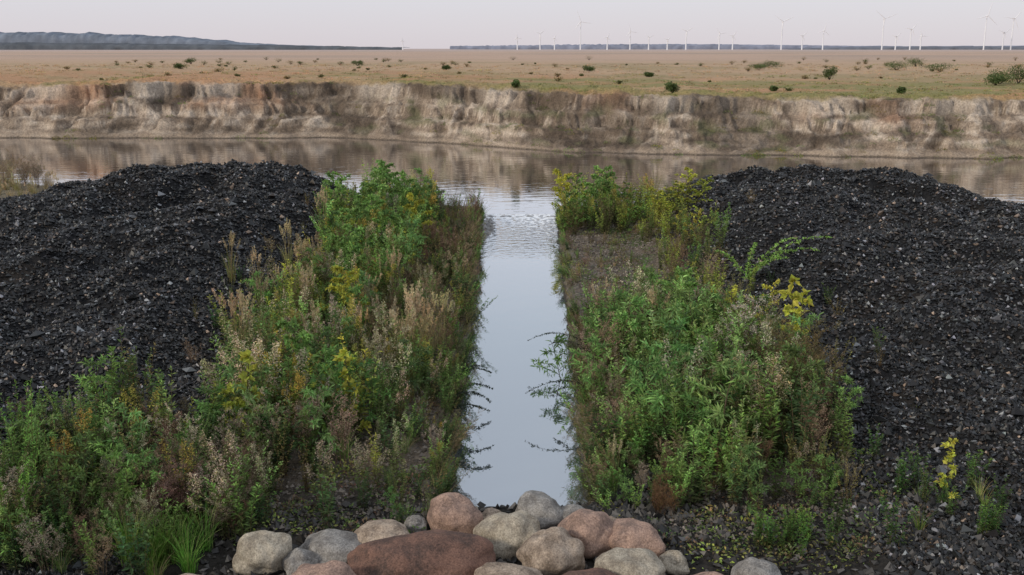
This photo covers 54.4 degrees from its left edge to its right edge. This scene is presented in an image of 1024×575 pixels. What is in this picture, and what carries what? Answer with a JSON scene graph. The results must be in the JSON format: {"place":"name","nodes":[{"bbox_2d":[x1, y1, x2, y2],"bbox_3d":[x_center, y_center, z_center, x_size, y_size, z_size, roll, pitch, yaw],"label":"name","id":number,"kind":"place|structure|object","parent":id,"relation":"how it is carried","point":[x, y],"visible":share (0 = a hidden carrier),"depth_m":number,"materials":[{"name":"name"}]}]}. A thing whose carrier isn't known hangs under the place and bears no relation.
{"place":"outdoors","nodes":[
{"label":"outdoors","id":0,"kind":"place"},
{"bbox_2d":[321,171,355,208],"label":"birch sapling","id":1,"kind":"object","parent":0,"point":[328,173],"visible":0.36,"depth_m":24.18,"materials":[{"name":"green plant"}]},
{"bbox_2d":[0,49,1023,574],"bbox_3d":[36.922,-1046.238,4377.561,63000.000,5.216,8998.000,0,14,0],"label":"ground terrain","id":2,"kind":"structure","parent":0,"point":[794,121],"depth_m":60.29,"materials":[{"name":"soil"}]},
{"bbox_2d":[0,149,58,196],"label":"shore reeds","id":3,"kind":"object","parent":2,"relation":"on","point":[36,172],"visible":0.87,"depth_m":42.40,"materials":[{"name":"beige plant"}]},
{"bbox_2d":[0,32,312,45],"bbox_3d":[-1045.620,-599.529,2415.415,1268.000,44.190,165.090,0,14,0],"label":"distant tree line","id":4,"kind":"object","parent":2,"relation":"on","point":[52,37],"visible":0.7,"depth_m":2341.06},
{"bbox_2d":[0,159,356,574],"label":"slag gravel mound","id":5,"kind":"object","parent":2,"relation":"on","point":[95,336],"visible":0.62,"depth_m":17.22,"materials":[{"name":"gravel"}]},
{"bbox_2d":[136,188,916,456],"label":"sparse weeds","id":6,"kind":"object","parent":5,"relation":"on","point":[876,446],"visible":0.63,"depth_m":14.25,"materials":[{"name":"green plant"}]},
{"bbox_2d":[173,62,188,68],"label":"shrub","id":7,"kind":"object","parent":2,"relation":"on","point":[179,65],"visible":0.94,"depth_m":117.20,"materials":[{"name":"green plant"}]},
{"bbox_2d":[183,57,196,63],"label":"shrub","id":8,"kind":"object","parent":2,"relation":"on","point":[189,60],"visible":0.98,"depth_m":165.88,"materials":[{"name":"green plant"}]},
{"bbox_2d":[0,42,408,49],"bbox_3d":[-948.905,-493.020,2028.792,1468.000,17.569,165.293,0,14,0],"label":"distant tree line","id":9,"kind":"object","parent":2,"relation":"on","point":[65,46],"visible":0.92,"depth_m":1952.06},
{"bbox_2d":[219,382,250,444],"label":"yellow poplar sapling","id":10,"kind":"object","parent":2,"relation":"on","point":[230,389],"visible":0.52,"depth_m":11.44,"materials":[{"name":"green plant"}]},
{"bbox_2d":[0,158,497,574],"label":"weed thicket","id":11,"kind":"object","parent":2,"relation":"on","point":[226,493],"visible":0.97,"depth_m":11.62,"materials":[{"name":"green plant"}]},
{"bbox_2d":[231,346,267,447],"bbox_3d":[-3.075,1.358,11.538,0.419,1.401,0.364,-6,15,-25],"label":"yellow poplar sapling","id":12,"kind":"object","parent":2,"relation":"on","point":[247,357],"visible":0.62,"depth_m":11.48,"materials":[{"name":"green plant"}]},
{"bbox_2d":[232,530,291,574],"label":"boulder","id":13,"kind":"object","parent":2,"relation":"on","point":[259,552],"visible":0.93,"depth_m":9.14,"materials":[{"name":"stone"}]},
{"bbox_2d":[281,548,319,574],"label":"boulder","id":14,"kind":"object","parent":2,"relation":"on","point":[292,561],"visible":0.78,"depth_m":9.14,"materials":[{"name":"stone"}]},
{"bbox_2d":[275,315,362,421],"bbox_3d":[-2.566,1.084,12.877,1.091,1.403,0.865,10,17,37],"label":"birch sapling","id":15,"kind":"object","parent":2,"relation":"on","point":[303,334],"visible":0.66,"depth_m":12.88,"materials":[{"name":"green plant"}]},
{"bbox_2d":[291,560,355,574],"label":"boulder","id":16,"kind":"object","parent":2,"relation":"on","point":[334,567],"visible":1,"depth_m":8.61,"materials":[{"name":"stone"}]},
{"bbox_2d":[320,364,335,424],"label":"yellow poplar sapling","id":17,"kind":"object","parent":2,"relation":"on","point":[323,382],"visible":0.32,"depth_m":12.56,"materials":[{"name":"green plant"}]},
{"bbox_2d":[299,529,360,563],"bbox_3d":[-1.736,2.499,9.462,0.679,0.359,0.543,0,19,3],"label":"boulder","id":18,"kind":"object","parent":2,"relation":"on","point":[325,545],"visible":0.56,"depth_m":9.32,"materials":[{"name":"stone"}]},
{"bbox_2d":[319,264,371,324],"bbox_3d":[-2.822,0.231,16.552,0.835,1.332,0.761,11,17,39],"label":"birch sapling","id":19,"kind":"object","parent":2,"relation":"on","point":[337,269],"visible":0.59,"depth_m":16.40,"materials":[{"name":"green plant"}]},
{"bbox_2d":[324,193,368,242],"bbox_3d":[-3.582,-1.321,21.290,1.070,1.444,0.805,0,14,0],"label":"birch sapling","id":20,"kind":"object","parent":2,"relation":"on","point":[355,209],"visible":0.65,"depth_m":21.26,"materials":[{"name":"green plant"}]},
{"bbox_2d":[328,222,365,278],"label":"birch sapling","id":21,"kind":"object","parent":2,"relation":"on","point":[354,237],"visible":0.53,"depth_m":19.10,"materials":[{"name":"green plant"}]},
{"bbox_2d":[332,345,371,439],"bbox_3d":[-1.977,1.312,12.287,0.389,1.242,0.410,-10,17,-36],"label":"yellow poplar sapling","id":22,"kind":"object","parent":2,"relation":"on","point":[347,361],"visible":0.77,"depth_m":12.24,"materials":[{"name":"green plant"}]},
{"bbox_2d":[350,60,363,65],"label":"shrub","id":23,"kind":"object","parent":2,"relation":"on","point":[356,62],"visible":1,"depth_m":146.32,"materials":[{"name":"green plant"}]},
{"bbox_2d":[365,193,389,256],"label":"birch sapling","id":24,"kind":"object","parent":2,"relation":"on","point":[377,202],"visible":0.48,"depth_m":22.51,"materials":[{"name":"green plant"}]},
{"bbox_2d":[359,159,395,198],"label":"birch sapling","id":25,"kind":"object","parent":2,"relation":"on","point":[381,162],"visible":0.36,"depth_m":26.38,"materials":[{"name":"green plant"}]},
{"bbox_2d":[357,166,400,223],"bbox_3d":[-3.399,-2.133,24.675,1.028,1.833,1.053,5,14,20],"label":"birch sapling","id":26,"kind":"object","parent":2,"relation":"on","point":[375,183],"visible":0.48,"depth_m":24.57,"materials":[{"name":"green plant"}]},
{"bbox_2d":[353,519,409,543],"bbox_3d":[-1.254,2.456,9.596,0.666,0.401,0.526,0,18,27],"label":"boulder","id":27,"kind":"object","parent":2,"relation":"on","point":[370,530],"visible":0.41,"depth_m":9.49,"materials":[{"name":"stone"}]},
{"bbox_2d":[379,165,406,197],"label":"birch sapling","id":28,"kind":"object","parent":2,"relation":"on","point":[398,177],"visible":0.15,"depth_m":26.93,"materials":[{"name":"green plant"}]},
{"bbox_2d":[390,169,420,211],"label":"birch sapling","id":29,"kind":"object","parent":2,"relation":"on","point":[405,190],"visible":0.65,"depth_m":25.91,"materials":[{"name":"green plant"}]},
{"bbox_2d":[404,515,427,532],"bbox_3d":[-0.971,2.398,10.046,0.244,0.191,0.210,0,16,-18],"label":"boulder","id":30,"kind":"object","parent":2,"relation":"on","point":[419,521],"visible":0.71,"depth_m":9.97,"materials":[{"name":"stone"}]},
{"bbox_2d":[401,192,434,235],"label":"birch sapling","id":31,"kind":"object","parent":2,"relation":"on","point":[410,196],"visible":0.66,"depth_m":24.09,"materials":[{"name":"green plant"}]},
{"bbox_2d":[347,529,495,574],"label":"boulder","id":32,"kind":"object","parent":2,"relation":"on","point":[437,552],"visible":0.94,"depth_m":8.95,"materials":[{"name":"stone"}]},
{"bbox_2d":[418,210,484,513],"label":"channel bank","id":33,"kind":"structure","parent":2,"relation":"on","point":[454,411],"depth_m":13.12,"materials":[{"name":"soil"}]},
{"bbox_2d":[427,492,482,533],"bbox_3d":[-0.578,2.352,10.033,0.599,0.575,0.424,12,20,19],"label":"boulder","id":34,"kind":"object","parent":2,"relation":"on","point":[453,511],"visible":0.78,"depth_m":9.87,"materials":[{"name":"stone"}]},
{"bbox_2d":[450,402,489,411],"bbox_3d":[-0.567,1.586,13.075,0.580,0.148,0.124,3,14,14],"label":"arching branch","id":35,"kind":"object","parent":2,"relation":"on","point":[473,405],"visible":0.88,"depth_m":13.07,"materials":[{"name":"green plant"}]},
{"bbox_2d":[452,363,487,376],"bbox_3d":[-0.587,1.174,14.066,0.512,0.211,0.116,0,14,0],"label":"arching branch","id":36,"kind":"object","parent":2,"relation":"on","point":[473,365],"visible":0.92,"depth_m":14.06,"materials":[{"name":"green plant"}]},
{"bbox_2d":[455,390,491,402],"bbox_3d":[-0.534,1.443,13.268,0.600,0.123,0.124,8,15,29],"label":"arching branch","id":37,"kind":"object","parent":2,"relation":"on","point":[477,394],"visible":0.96,"depth_m":13.24,"materials":[{"name":"green plant"}]},
{"bbox_2d":[454,383,492,389],"bbox_3d":[-0.544,1.389,13.734,0.604,0.183,0.113,-1,14,-3],"label":"arching branch","id":38,"kind":"object","parent":2,"relation":"on","point":[480,384],"visible":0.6,"depth_m":13.73,"materials":[{"name":"green plant"}]},
{"bbox_2d":[463,367,491,372],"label":"arching branch","id":39,"kind":"object","parent":2,"relation":"on","point":[474,368],"visible":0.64,"depth_m":14.54,"materials":[{"name":"green plant"}]},
{"bbox_2d":[482,216,495,238],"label":"sill cobbles","id":40,"kind":"object","parent":2,"relation":"on","point":[488,225],"visible":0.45,"depth_m":28.36,"materials":[{"name":"stone"}]},
{"bbox_2d":[482,507,500,519],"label":"boulder","id":41,"kind":"object","parent":2,"relation":"on","point":[488,512],"visible":0.43,"depth_m":10.21,"materials":[{"name":"stone"}]},
{"bbox_2d":[473,510,539,560],"bbox_3d":[-0.047,2.415,9.694,0.635,0.521,0.550,-3,14,-12],"label":"boulder","id":42,"kind":"object","parent":2,"relation":"on","point":[507,535],"visible":0.66,"depth_m":9.49,"materials":[{"name":"stone"}]},
{"bbox_2d":[474,562,542,574],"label":"boulder","id":43,"kind":"object","parent":2,"relation":"on","point":[495,568],"visible":1,"depth_m":8.79,"materials":[{"name":"stone"}]},
{"bbox_2d":[0,63,1023,96],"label":"heath tufts","id":44,"kind":"object","parent":2,"relation":"on","point":[296,73],"visible":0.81,"depth_m":92.93,"materials":[{"name":"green plant"}]},
{"bbox_2d":[511,79,520,87],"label":"shrub","id":45,"kind":"object","parent":2,"relation":"on","point":[515,82],"visible":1,"depth_m":65.03,"materials":[{"name":"green plant"}]},
{"bbox_2d":[96,189,940,574],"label":"ground cover plants","id":46,"kind":"object","parent":2,"relation":"on","point":[408,477],"visible":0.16,"depth_m":10.67,"materials":[{"name":"green plant"}]},
{"bbox_2d":[487,215,555,216],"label":"concrete sill","id":47,"kind":"structure","parent":2,"relation":"on","point":[511,216],"depth_m":30.46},
{"bbox_2d":[153,195,901,539],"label":"gravel","id":48,"kind":"structure","parent":2,"relation":"on","point":[423,447],"depth_m":11.37,"materials":[{"name":"gravel"}]},
{"bbox_2d":[52,79,1023,159],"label":"bank vegetation","id":49,"kind":"object","parent":2,"relation":"on","point":[585,91],"visible":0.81,"depth_m":60.70,"materials":[{"name":"green plant"}]},
{"bbox_2d":[515,490,562,529],"bbox_3d":[0.296,2.315,10.187,0.535,0.460,0.490,0,13,31],"label":"boulder","id":50,"kind":"object","parent":2,"relation":"on","point":[545,509],"visible":0.59,"depth_m":10.01,"materials":[{"name":"stone"}]},
{"bbox_2d":[516,527,584,574],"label":"boulder","id":51,"kind":"object","parent":2,"relation":"on","point":[555,551],"visible":0.92,"depth_m":9.11,"materials":[{"name":"stone"}]},
{"bbox_2d":[526,379,578,392],"bbox_3d":[0.645,1.367,13.831,0.938,0.192,0.128,-2,14,-7],"label":"arching branch","id":52,"kind":"object","parent":2,"relation":"on","point":[552,382],"visible":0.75,"depth_m":13.80,"materials":[{"name":"green plant"}]},
{"bbox_2d":[527,332,580,340],"bbox_3d":[0.713,0.804,16.073,0.935,0.182,0.121,2,14,6],"label":"arching branch","id":53,"kind":"object","parent":2,"relation":"on","point":[555,333],"visible":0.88,"depth_m":16.06,"materials":[{"name":"green plant"}]},
{"bbox_2d":[550,168,577,208],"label":"birch sapling","id":54,"kind":"object","parent":2,"relation":"on","point":[556,171],"visible":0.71,"depth_m":27.72,"materials":[{"name":"yellow plant"}]},
{"bbox_2d":[552,385,591,392],"bbox_3d":[0.836,1.413,13.779,0.567,0.147,0.125,3,14,14],"label":"arching branch","id":55,"kind":"object","parent":2,"relation":"on","point":[566,387],"visible":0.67,"depth_m":13.81,"materials":[{"name":"green plant"}]},
{"bbox_2d":[561,504,584,519],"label":"boulder","id":56,"kind":"object","parent":2,"relation":"on","point":[568,509],"visible":0.16,"depth_m":10.09,"materials":[{"name":"stone"}]},
{"bbox_2d":[556,207,600,504],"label":"channel wall","id":57,"kind":"structure","parent":2,"relation":"on","point":[576,293],"depth_m":19.73,"materials":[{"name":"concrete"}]},
{"bbox_2d":[573,11,591,49],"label":"wind turbine","id":58,"kind":"object","parent":2,"relation":"on","point":[580,30],"visible":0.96,"depth_m":1875.51,"materials":[{"name":"white paint"}]},
{"bbox_2d":[557,509,612,558],"bbox_3d":[0.720,2.416,9.668,0.508,0.579,0.578,-10,17,-36],"label":"boulder","id":59,"kind":"object","parent":2,"relation":"on","point":[591,530],"visible":0.66,"depth_m":9.47,"materials":[{"name":"stone"}]},
{"bbox_2d":[582,65,595,70],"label":"shrub","id":60,"kind":"object","parent":2,"relation":"on","point":[587,68],"visible":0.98,"depth_m":116.92,"materials":[{"name":"green plant"}]},
{"bbox_2d":[562,567,616,574],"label":"boulder","id":61,"kind":"object","parent":2,"relation":"on","point":[597,571],"visible":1,"depth_m":8.65,"materials":[{"name":"stone"}]},
{"bbox_2d":[580,165,615,221],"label":"birch sapling","id":62,"kind":"object","parent":2,"relation":"on","point":[591,190],"visible":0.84,"depth_m":27.55,"materials":[{"name":"green plant"}]},
{"bbox_2d":[198,479,1020,574],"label":"rubble stones","id":63,"kind":"object","parent":2,"relation":"on","point":[890,566],"visible":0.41,"depth_m":9.73,"materials":[{"name":"gravel"}]},
{"bbox_2d":[594,547,665,574],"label":"boulder","id":64,"kind":"object","parent":2,"relation":"on","point":[628,561],"visible":0.95,"depth_m":8.85,"materials":[{"name":"stone"}]},
{"bbox_2d":[626,26,636,49],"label":"wind turbine","id":65,"kind":"object","parent":2,"relation":"on","point":[630,38],"visible":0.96,"depth_m":1927.72,"materials":[{"name":"white paint"}]},
{"bbox_2d":[609,518,665,557],"bbox_3d":[1.155,2.475,9.624,0.601,0.466,0.550,-2,14,-9],"label":"boulder","id":66,"kind":"object","parent":2,"relation":"on","point":[630,533],"visible":0.51,"depth_m":9.42,"materials":[{"name":"stone"}]},
{"bbox_2d":[643,71,653,76],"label":"shrub","id":67,"kind":"object","parent":2,"relation":"on","point":[647,74],"visible":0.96,"depth_m":92.72,"materials":[{"name":"green plant"}]},
{"bbox_2d":[575,458,736,568],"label":"rubble stones","id":68,"kind":"object","parent":2,"relation":"on","point":[641,512],"visible":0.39,"depth_m":10.44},
{"bbox_2d":[664,81,679,92],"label":"shrub","id":69,"kind":"object","parent":2,"relation":"on","point":[670,87],"visible":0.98,"depth_m":62.57,"materials":[{"name":"green plant"}]},
{"bbox_2d":[659,550,689,574],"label":"boulder","id":70,"kind":"object","parent":2,"relation":"on","point":[674,562],"visible":0.84,"depth_m":9.22,"materials":[{"name":"stone"}]},
{"bbox_2d":[654,266,705,338],"bbox_3d":[2.618,0.464,14.985,1.097,1.613,0.991,0,14,0],"label":"birch sapling","id":71,"kind":"object","parent":2,"relation":"on","point":[679,271],"visible":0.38,"depth_m":14.97,"materials":[{"name":"green plant"}]},
{"bbox_2d":[450,44,948,48],"bbox_3d":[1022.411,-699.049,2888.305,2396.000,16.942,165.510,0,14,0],"label":"distant tree line","id":72,"kind":"object","parent":2,"relation":"on","point":[654,46],"visible":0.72,"depth_m":2818.81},
{"bbox_2d":[694,571,722,574],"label":"boulder","id":73,"kind":"object","parent":2,"relation":"on","point":[710,573],"visible":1,"depth_m":8.41,"materials":[{"name":"stone"}]},
{"bbox_2d":[714,249,745,276],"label":"locust sapling","id":74,"kind":"object","parent":2,"relation":"on","point":[732,259],"visible":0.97,"depth_m":18.13,"materials":[{"name":"green plant"}]},
{"bbox_2d":[744,242,756,278],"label":"locust sapling","id":75,"kind":"object","parent":2,"relation":"on","point":[749,258],"visible":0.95,"depth_m":18.17,"materials":[{"name":"green plant"}]},
{"bbox_2d":[744,63,766,69],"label":"shrub","id":76,"kind":"object","parent":2,"relation":"on","point":[760,66],"visible":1,"depth_m":124.59,"materials":[{"name":"green plant"}]},
{"bbox_2d":[731,557,780,574],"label":"boulder","id":77,"kind":"object","parent":2,"relation":"on","point":[751,566],"visible":1,"depth_m":8.91,"materials":[{"name":"stone"}]},
{"bbox_2d":[744,255,787,278],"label":"locust sapling","id":78,"kind":"object","parent":2,"relation":"on","point":[772,259],"visible":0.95,"depth_m":17.72,"materials":[{"name":"green plant"}]},
{"bbox_2d":[757,61,782,67],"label":"shrub","id":79,"kind":"object","parent":2,"relation":"on","point":[770,63],"visible":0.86,"depth_m":136.21,"materials":[{"name":"green plant"}]},
{"bbox_2d":[530,166,1013,558],"bbox_3d":[2.847,-0.419,19.447,5.089,2.583,21.069,0,14,0],"label":"weed thicket","id":80,"kind":"object","parent":2,"relation":"on","point":[699,362],"visible":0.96,"depth_m":11.92,"materials":[{"name":"green plant"}]},
{"bbox_2d":[748,248,796,279],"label":"locust sapling","id":81,"kind":"object","parent":2,"relation":"on","point":[773,256],"visible":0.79,"depth_m":18.05,"materials":[{"name":"green plant"}]},
{"bbox_2d":[747,237,798,275],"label":"locust sapling","id":82,"kind":"object","parent":2,"relation":"on","point":[772,248],"visible":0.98,"depth_m":18.12,"materials":[{"name":"green plant"}]},
{"bbox_2d":[769,85,778,90],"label":"shrub","id":83,"kind":"object","parent":2,"relation":"on","point":[773,88],"visible":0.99,"depth_m":68.42,"materials":[{"name":"green plant"}]},
{"bbox_2d":[775,15,792,49],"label":"wind turbine","id":84,"kind":"object","parent":2,"relation":"on","point":[782,31],"visible":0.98,"depth_m":1856.17,"materials":[{"name":"white paint"}]},
{"bbox_2d":[751,247,817,278],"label":"locust sapling","id":85,"kind":"object","parent":2,"relation":"on","point":[802,248],"visible":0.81,"depth_m":17.77,"materials":[{"name":"green plant"}]},
{"bbox_2d":[741,235,832,277],"bbox_3d":[4.982,-0.550,18.035,1.647,0.795,0.211,-2,14,-8],"label":"locust sapling","id":86,"kind":"object","parent":2,"relation":"on","point":[812,237],"visible":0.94,"depth_m":17.98,"materials":[{"name":"green plant"}]},
{"bbox_2d":[818,23,828,49],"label":"wind turbine","id":87,"kind":"object","parent":2,"relation":"on","point":[823,36],"visible":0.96,"depth_m":1843.97,"materials":[{"name":"white paint"}]},
{"bbox_2d":[822,65,838,79],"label":"shrub","id":88,"kind":"object","parent":2,"relation":"on","point":[828,73],"visible":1,"depth_m":90.62,"materials":[{"name":"green plant"}]},
{"bbox_2d":[642,163,1023,574],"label":"slag gravel mound","id":89,"kind":"object","parent":2,"relation":"on","point":[1012,522],"visible":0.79,"depth_m":15.04,"materials":[{"name":"gravel"}]},
{"bbox_2d":[778,274,802,352],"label":"yellow poplar sapling","id":90,"kind":"object","parent":89,"relation":"on","point":[787,309],"visible":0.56,"depth_m":13.53,"materials":[{"name":"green plant"}]},
{"bbox_2d":[790,288,813,357],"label":"yellow poplar sapling","id":91,"kind":"object","parent":89,"relation":"on","point":[808,300],"visible":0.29,"depth_m":13.90,"materials":[{"name":"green plant"}]},
{"bbox_2d":[935,437,959,498],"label":"yellow poplar sapling","id":92,"kind":"object","parent":89,"relation":"on","point":[949,458],"visible":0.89,"depth_m":10.06,"materials":[{"name":"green plant"}]},
{"bbox_2d":[877,11,895,49],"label":"wind turbine","id":93,"kind":"object","parent":2,"relation":"on","point":[884,18],"visible":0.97,"depth_m":1832.21,"materials":[{"name":"white paint"}]},
{"bbox_2d":[884,60,912,69],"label":"shrub","id":94,"kind":"object","parent":2,"relation":"on","point":[893,63],"visible":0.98,"depth_m":121.29,"materials":[{"name":"green plant"}]},
{"bbox_2d":[896,86,905,93],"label":"shrub","id":95,"kind":"object","parent":2,"relation":"on","point":[900,89],"visible":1,"depth_m":62.58,"materials":[{"name":"green plant"}]},
{"bbox_2d":[787,46,1023,49],"bbox_3d":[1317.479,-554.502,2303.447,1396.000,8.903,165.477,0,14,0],"label":"distant tree line","id":96,"kind":"object","parent":2,"relation":"on","point":[936,48],"visible":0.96,"depth_m":2231.45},
{"bbox_2d":[907,24,916,49],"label":"wind turbine","id":97,"kind":"object","parent":2,"relation":"on","point":[911,29],"visible":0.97,"depth_m":1815.08,"materials":[{"name":"white paint"}]},
{"bbox_2d":[905,56,925,66],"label":"shrub","id":98,"kind":"object","parent":2,"relation":"on","point":[913,61],"visible":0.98,"depth_m":145.84,"materials":[{"name":"green plant"}]},
{"bbox_2d":[919,63,957,69],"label":"shrub","id":99,"kind":"object","parent":2,"relation":"on","point":[935,66],"visible":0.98,"depth_m":123.08,"materials":[{"name":"green plant"}]},
{"bbox_2d":[975,2,996,49],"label":"wind turbine","id":100,"kind":"object","parent":2,"relation":"on","point":[985,27],"visible":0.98,"depth_m":1800.34,"materials":[{"name":"white paint"}]},
{"bbox_2d":[983,73,1009,84],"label":"shrub","id":101,"kind":"object","parent":2,"relation":"on","point":[995,80],"visible":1,"depth_m":77.87,"materials":[{"name":"green plant"}]},
{"bbox_2d":[985,68,1018,83],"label":"shrub","id":102,"kind":"object","parent":2,"relation":"on","point":[1004,72],"visible":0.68,"depth_m":79.78,"materials":[{"name":"green plant"}]},
{"bbox_2d":[999,28,1010,49],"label":"wind turbine","id":103,"kind":"object","parent":2,"relation":"on","point":[1003,38],"visible":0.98,"depth_m":1841.39,"materials":[{"name":"white paint"}]},
{"bbox_2d":[1004,62,1023,83],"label":"shrub","id":104,"kind":"object","parent":2,"relation":"on","point":[1018,74],"visible":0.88,"depth_m":80.81,"materials":[{"name":"green plant"}]},
{"bbox_2d":[1007,11,1021,49],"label":"wind turbine","id":105,"kind":"object","parent":2,"relation":"on","point":[1012,28],"visible":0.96,"depth_m":1848.57,"materials":[{"name":"white paint"}]},
{"bbox_2d":[0,137,1023,213],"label":"lake water","id":106,"kind":"structure","parent":0,"point":[512,181],"depth_m":53.88,"materials":[{"name":"liquid"}]},
{"bbox_2d":[0,0,1023,48],"label":"sky","id":107,"kind":"structure","parent":0,"point":[422,24],"materials":[{"name":"grey"}]},
{"bbox_2d":[453,214,587,506],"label":"channel water","id":108,"kind":"structure","parent":0,"point":[519,441],"depth_m":15.42,"materials":[{"name":"liquid"}]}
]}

